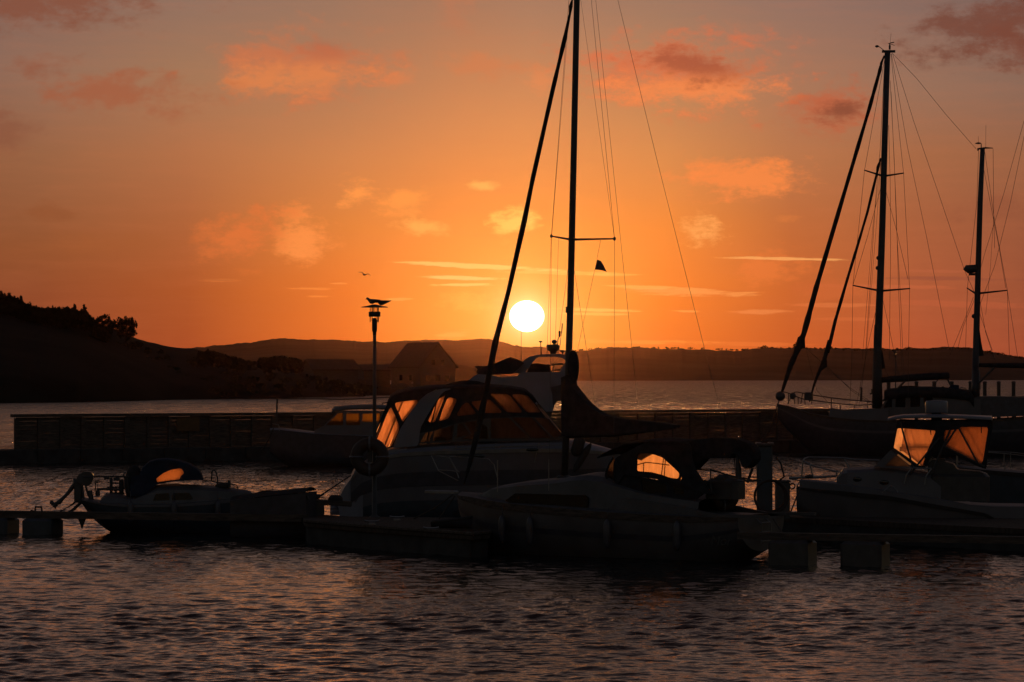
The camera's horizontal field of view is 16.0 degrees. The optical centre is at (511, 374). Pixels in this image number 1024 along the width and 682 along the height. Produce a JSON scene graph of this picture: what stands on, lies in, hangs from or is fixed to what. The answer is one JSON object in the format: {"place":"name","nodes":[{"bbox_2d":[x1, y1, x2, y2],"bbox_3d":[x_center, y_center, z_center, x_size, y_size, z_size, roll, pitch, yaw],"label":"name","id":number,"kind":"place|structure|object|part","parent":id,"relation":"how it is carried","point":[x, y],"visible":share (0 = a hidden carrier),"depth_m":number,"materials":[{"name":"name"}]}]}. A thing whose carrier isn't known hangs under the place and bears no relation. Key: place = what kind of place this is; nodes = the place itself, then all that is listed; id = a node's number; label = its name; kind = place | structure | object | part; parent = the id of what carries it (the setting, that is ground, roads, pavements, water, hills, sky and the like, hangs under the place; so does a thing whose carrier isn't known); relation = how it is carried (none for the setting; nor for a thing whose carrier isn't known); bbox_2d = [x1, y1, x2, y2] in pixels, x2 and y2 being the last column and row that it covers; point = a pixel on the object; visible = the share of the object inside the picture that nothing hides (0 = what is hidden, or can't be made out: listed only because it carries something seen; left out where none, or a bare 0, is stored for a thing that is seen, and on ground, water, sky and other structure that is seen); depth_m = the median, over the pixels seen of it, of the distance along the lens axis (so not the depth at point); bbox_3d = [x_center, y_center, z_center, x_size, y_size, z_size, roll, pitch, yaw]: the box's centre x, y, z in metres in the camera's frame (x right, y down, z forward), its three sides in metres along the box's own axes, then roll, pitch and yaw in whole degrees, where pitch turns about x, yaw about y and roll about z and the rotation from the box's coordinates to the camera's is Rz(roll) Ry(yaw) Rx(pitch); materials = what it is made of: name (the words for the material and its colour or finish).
{"place":"outdoors","nodes":[
{"label":"outdoors","id":0,"kind":"place"},
{"bbox_2d":[0,314,399,402],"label":"headland","id":1,"kind":"structure","parent":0,"point":[41,363],"depth_m":637.04,"materials":[{"name":"black plant"}]},
{"bbox_2d":[80,304,88,330],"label":"conifer","id":2,"kind":"object","parent":1,"relation":"on","point":[84,309],"visible":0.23,"depth_m":689.82,"materials":[{"name":"green plant"}]},
{"bbox_2d":[96,314,117,336],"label":"broadleaf tree","id":3,"kind":"object","parent":1,"relation":"on","point":[110,325],"visible":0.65,"depth_m":699.75,"materials":[{"name":"green plant"}]},
{"bbox_2d":[115,316,137,344],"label":"broadleaf tree","id":4,"kind":"object","parent":1,"relation":"on","point":[126,326],"visible":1,"depth_m":699.77,"materials":[{"name":"green plant"}]},
{"bbox_2d":[0,293,378,396],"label":"woodland","id":5,"kind":"object","parent":1,"relation":"on","point":[63,317],"visible":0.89,"depth_m":678.94,"materials":[{"name":"green plant"}]},
{"bbox_2d":[299,359,360,385],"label":"house","id":6,"kind":"structure","parent":1,"relation":"on","point":[345,370],"depth_m":743.06,"materials":[{"name":"tile"}]},
{"bbox_2d":[358,364,390,386],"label":"outbuilding","id":7,"kind":"structure","parent":1,"relation":"on","point":[365,372],"depth_m":797.97,"materials":[{"name":"tile"}]},
{"bbox_2d":[388,342,458,388],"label":"gable house","id":8,"kind":"structure","parent":1,"relation":"on","point":[426,363],"depth_m":786.71,"materials":[{"name":"tile"}]},
{"bbox_2d":[425,375,430,380],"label":"window","id":9,"kind":"structure","parent":8,"relation":"in","point":[427,377],"depth_m":784.18,"materials":[{"name":"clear glass"}]},
{"bbox_2d":[435,375,439,380],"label":"window","id":10,"kind":"structure","parent":8,"relation":"in","point":[437,377],"depth_m":785.80,"materials":[{"name":"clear glass"}]},
{"bbox_2d":[440,359,444,364],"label":"window","id":11,"kind":"structure","parent":8,"relation":"in","point":[442,361],"depth_m":786.57,"materials":[{"name":"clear glass"}]},
{"bbox_2d":[445,375,449,380],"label":"window","id":12,"kind":"structure","parent":8,"relation":"in","point":[447,377],"depth_m":787.34,"materials":[{"name":"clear glass"}]},
{"bbox_2d":[193,338,565,379],"bbox_3d":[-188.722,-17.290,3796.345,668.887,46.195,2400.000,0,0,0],"label":"hills","id":13,"kind":"structure","parent":0,"point":[472,353],"depth_m":3605.83,"materials":[{"name":"brown"}]},
{"bbox_2d":[455,364,504,380],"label":"hillock","id":14,"kind":"structure","parent":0,"point":[462,372],"depth_m":1182.53,"materials":[{"name":"brown"}]},
{"bbox_2d":[0,380,1023,681],"bbox_3d":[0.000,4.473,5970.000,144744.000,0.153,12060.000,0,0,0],"label":"water","id":15,"kind":"structure","parent":0,"point":[92,600],"depth_m":71.54,"materials":[{"name":"black liquid"}]},
{"bbox_2d":[50,458,253,533],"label":"cabin boat","id":16,"kind":"object","parent":15,"relation":"on","point":[145,491],"visible":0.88,"depth_m":102.84,"materials":[{"name":"white paint"}]},
{"bbox_2d":[69,501,81,510],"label":"mooring rope","id":17,"kind":"object","parent":16,"relation":"attached to","point":[76,506],"visible":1,"depth_m":102.62,"materials":[{"name":"black fabric"}]},
{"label":"cabin window","id":18,"kind":"part","parent":16,"relation":"part of","materials":[{"name":"black glass"}]},
{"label":"cabin window","id":19,"kind":"part","parent":16,"relation":"part of","materials":[{"name":"black glass"}]},
{"bbox_2d":[0,506,307,534],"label":"mooring boom","id":20,"kind":"object","parent":15,"relation":"in","point":[35,522],"visible":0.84,"depth_m":101.27,"materials":[{"name":"grey wood"}]},
{"bbox_2d":[230,487,316,537],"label":"workboat","id":21,"kind":"object","parent":15,"relation":"on","point":[294,501],"visible":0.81,"depth_m":99.92,"materials":[{"name":"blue paint"}]},
{"bbox_2d":[270,402,386,465],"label":"cabin cruiser","id":22,"kind":"object","parent":15,"relation":"on","point":[336,437],"visible":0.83,"depth_m":177.17,"materials":[{"name":"blue paint"}]},
{"bbox_2d":[303,515,490,557],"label":"dock","id":23,"kind":"object","parent":15,"relation":"on","point":[407,534],"visible":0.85,"depth_m":92.62,"materials":[{"name":"brown wood"}]},
{"bbox_2d":[316,495,351,514],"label":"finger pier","id":24,"kind":"structure","parent":23,"relation":"on","point":[334,500],"depth_m":101.20,"materials":[{"name":"brown wood"}]},
{"bbox_2d":[305,492,323,498],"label":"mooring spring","id":25,"kind":"object","parent":24,"relation":"on","point":[318,496],"visible":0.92,"depth_m":101.17,"materials":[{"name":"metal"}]},
{"bbox_2d":[323,475,350,493],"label":"mooring rope","id":26,"kind":"object","parent":25,"relation":"attached to","point":[337,484],"visible":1,"depth_m":102.33,"materials":[{"name":"black fabric"}]},
{"bbox_2d":[365,520,379,524],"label":"dock cleat","id":27,"kind":"object","parent":23,"relation":"on","point":[371,522],"visible":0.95,"depth_m":94.76,"materials":[{"name":"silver metal"}]},
{"bbox_2d":[362,304,386,516],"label":"lamp post","id":28,"kind":"object","parent":23,"relation":"on","point":[372,314],"visible":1,"depth_m":99.95,"materials":[{"name":"metal"}]},
{"bbox_2d":[349,436,389,476],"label":"life ring","id":29,"kind":"object","parent":28,"relation":"hanging from","point":[360,465],"visible":1,"depth_m":99.56,"materials":[{"name":"orange plastic"}]},
{"bbox_2d":[366,297,379,303],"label":"gull","id":30,"kind":"object","parent":28,"relation":"on","point":[371,301],"visible":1,"depth_m":99.96,"materials":[{"name":"paint"}]},
{"bbox_2d":[376,300,390,304],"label":"gull","id":31,"kind":"object","parent":28,"relation":"on","point":[381,302],"visible":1,"depth_m":100.11,"materials":[{"name":"paint"}]},
{"bbox_2d":[390,516,404,519],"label":"dock cleat","id":32,"kind":"object","parent":23,"relation":"on","point":[396,517],"visible":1,"depth_m":97.58,"materials":[{"name":"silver metal"}]},
{"bbox_2d":[423,526,438,528],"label":"dock cleat","id":33,"kind":"object","parent":23,"relation":"on","point":[430,527],"visible":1,"depth_m":90.57,"materials":[{"name":"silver metal"}]},
{"bbox_2d":[431,516,472,528],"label":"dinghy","id":34,"kind":"object","parent":23,"relation":"on","point":[460,523],"visible":0.97,"depth_m":91.24,"materials":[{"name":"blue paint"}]},
{"bbox_2d":[0,409,829,463],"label":"breakwater pier","id":35,"kind":"structure","parent":15,"relation":"on","point":[73,438],"depth_m":189.17,"materials":[{"name":"concrete"}]},
{"bbox_2d":[177,417,199,432],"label":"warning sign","id":36,"kind":"object","parent":35,"relation":"attached to","point":[188,423],"visible":1,"depth_m":188.93,"materials":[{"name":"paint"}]},
{"bbox_2d":[244,397,388,421],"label":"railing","id":37,"kind":"object","parent":35,"relation":"on","point":[306,398],"visible":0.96,"depth_m":185.98,"materials":[{"name":"black metal"}]},
{"bbox_2d":[330,380,619,517],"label":"motor yacht","id":38,"kind":"object","parent":15,"relation":"on","point":[441,420],"visible":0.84,"depth_m":104.71,"materials":[{"name":"white paint"}]},
{"bbox_2d":[571,438,584,456],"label":"fender","id":39,"kind":"object","parent":38,"relation":"hanging from","point":[578,444],"visible":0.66,"depth_m":104.06,"materials":[{"name":"rubber"}]},
{"bbox_2d":[573,437,591,471],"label":"fender","id":40,"kind":"object","parent":38,"relation":"hanging from","point":[580,460],"visible":0.98,"depth_m":104.13,"materials":[{"name":"rubber"}]},
{"bbox_2d":[470,323,565,417],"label":"flybridge yacht","id":41,"kind":"object","parent":15,"relation":"on","point":[541,383],"visible":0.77,"depth_m":148.40,"materials":[{"name":"blue paint"}]},
{"bbox_2d":[425,0,815,561],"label":"sailing yacht","id":42,"kind":"object","parent":15,"relation":"on","point":[623,505],"visible":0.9,"depth_m":89.21,"materials":[{"name":"white wood"}]},
{"bbox_2d":[506,493,588,507],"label":"cabin window","id":43,"kind":"structure","parent":42,"relation":"in","point":[545,499],"depth_m":90.15,"materials":[{"name":"black glass"}]},
{"bbox_2d":[606,459,614,478],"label":"front window","id":44,"kind":"structure","parent":42,"relation":"in","point":[610,471],"depth_m":89.40,"materials":[{"name":"brown glass"}]},
{"bbox_2d":[737,532,1023,566],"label":"mooring boom","id":45,"kind":"object","parent":15,"relation":"in","point":[796,549],"visible":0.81,"depth_m":84.92,"materials":[{"name":"grey wood"}]},
{"bbox_2d":[775,38,1023,454],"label":"ketch","id":46,"kind":"object","parent":15,"relation":"on","point":[840,431],"visible":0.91,"depth_m":203.46,"materials":[{"name":"blue paint"}]},
{"bbox_2d":[762,403,777,439],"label":"mooring rope","id":47,"kind":"object","parent":46,"relation":"attached to","point":[772,422],"visible":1,"depth_m":203.32,"materials":[{"name":"black fabric"}]},
{"bbox_2d":[782,515,1023,551],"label":"side dock","id":48,"kind":"object","parent":15,"relation":"on","point":[931,526],"visible":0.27,"depth_m":95.72,"materials":[{"name":"brown wood"}]},
{"bbox_2d":[755,442,774,509],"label":"service pedestal","id":49,"kind":"object","parent":48,"relation":"on","point":[765,490],"visible":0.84,"depth_m":95.33,"materials":[{"name":"grey paint"}]},
{"bbox_2d":[775,480,795,518],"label":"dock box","id":50,"kind":"object","parent":48,"relation":"on","point":[779,495],"visible":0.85,"depth_m":98.25,"materials":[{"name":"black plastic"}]},
{"bbox_2d":[789,400,1023,517],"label":"walkaround boat","id":51,"kind":"object","parent":15,"relation":"on","point":[889,484],"visible":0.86,"depth_m":99.10,"materials":[{"name":"plastic"}]},
{"bbox_2d":[790,487,800,511],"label":"mooring rope","id":52,"kind":"object","parent":51,"relation":"attached to","point":[795,499],"visible":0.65,"depth_m":98.81,"materials":[{"name":"black fabric"}]},
{"bbox_2d":[983,381,986,395],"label":"mooring pile","id":53,"kind":"object","parent":15,"relation":"in","point":[984,388],"visible":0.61,"depth_m":225.90,"materials":[{"name":"brown wood"}]},
{"bbox_2d":[956,451,1023,502],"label":"boat","id":54,"kind":"object","parent":15,"relation":"on","point":[1006,485],"visible":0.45,"depth_m":111.56,"materials":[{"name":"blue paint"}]},
{"bbox_2d":[996,381,1000,417],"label":"mooring pile","id":55,"kind":"object","parent":15,"relation":"in","point":[998,388],"visible":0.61,"depth_m":225.90,"materials":[{"name":"brown wood"}]},
{"bbox_2d":[1011,381,1015,416],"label":"mooring pile","id":56,"kind":"object","parent":15,"relation":"in","point":[1013,387],"visible":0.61,"depth_m":225.90,"materials":[{"name":"brown wood"}]},
{"bbox_2d":[0,0,1023,356],"label":"sky","id":57,"kind":"structure","parent":0,"point":[202,173],"materials":[{"name":"orange"}]},
{"bbox_2d":[753,453,788,511],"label":"hose coil","id":58,"kind":"object","parent":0,"point":[781,507],"visible":0.91,"depth_m":94.85,"materials":[{"name":"black plastic"}]},
{"bbox_2d":[550,347,1023,380],"bbox_3d":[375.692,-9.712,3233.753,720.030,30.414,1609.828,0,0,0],"label":"hills","id":59,"kind":"structure","parent":0,"point":[656,364],"depth_m":2849.87,"materials":[{"name":"brown"}]},
{"bbox_2d":[574,342,1023,358],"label":"treeline","id":60,"kind":"object","parent":59,"relation":"on","point":[835,348],"visible":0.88,"depth_m":3119.61,"materials":[{"name":"green plant"}]},
{"bbox_2d":[894,351,896,387],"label":"lamp post","id":61,"kind":"object","parent":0,"point":[895,365],"visible":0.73,"depth_m":215.97,"materials":[{"name":"metal"}]}
]}

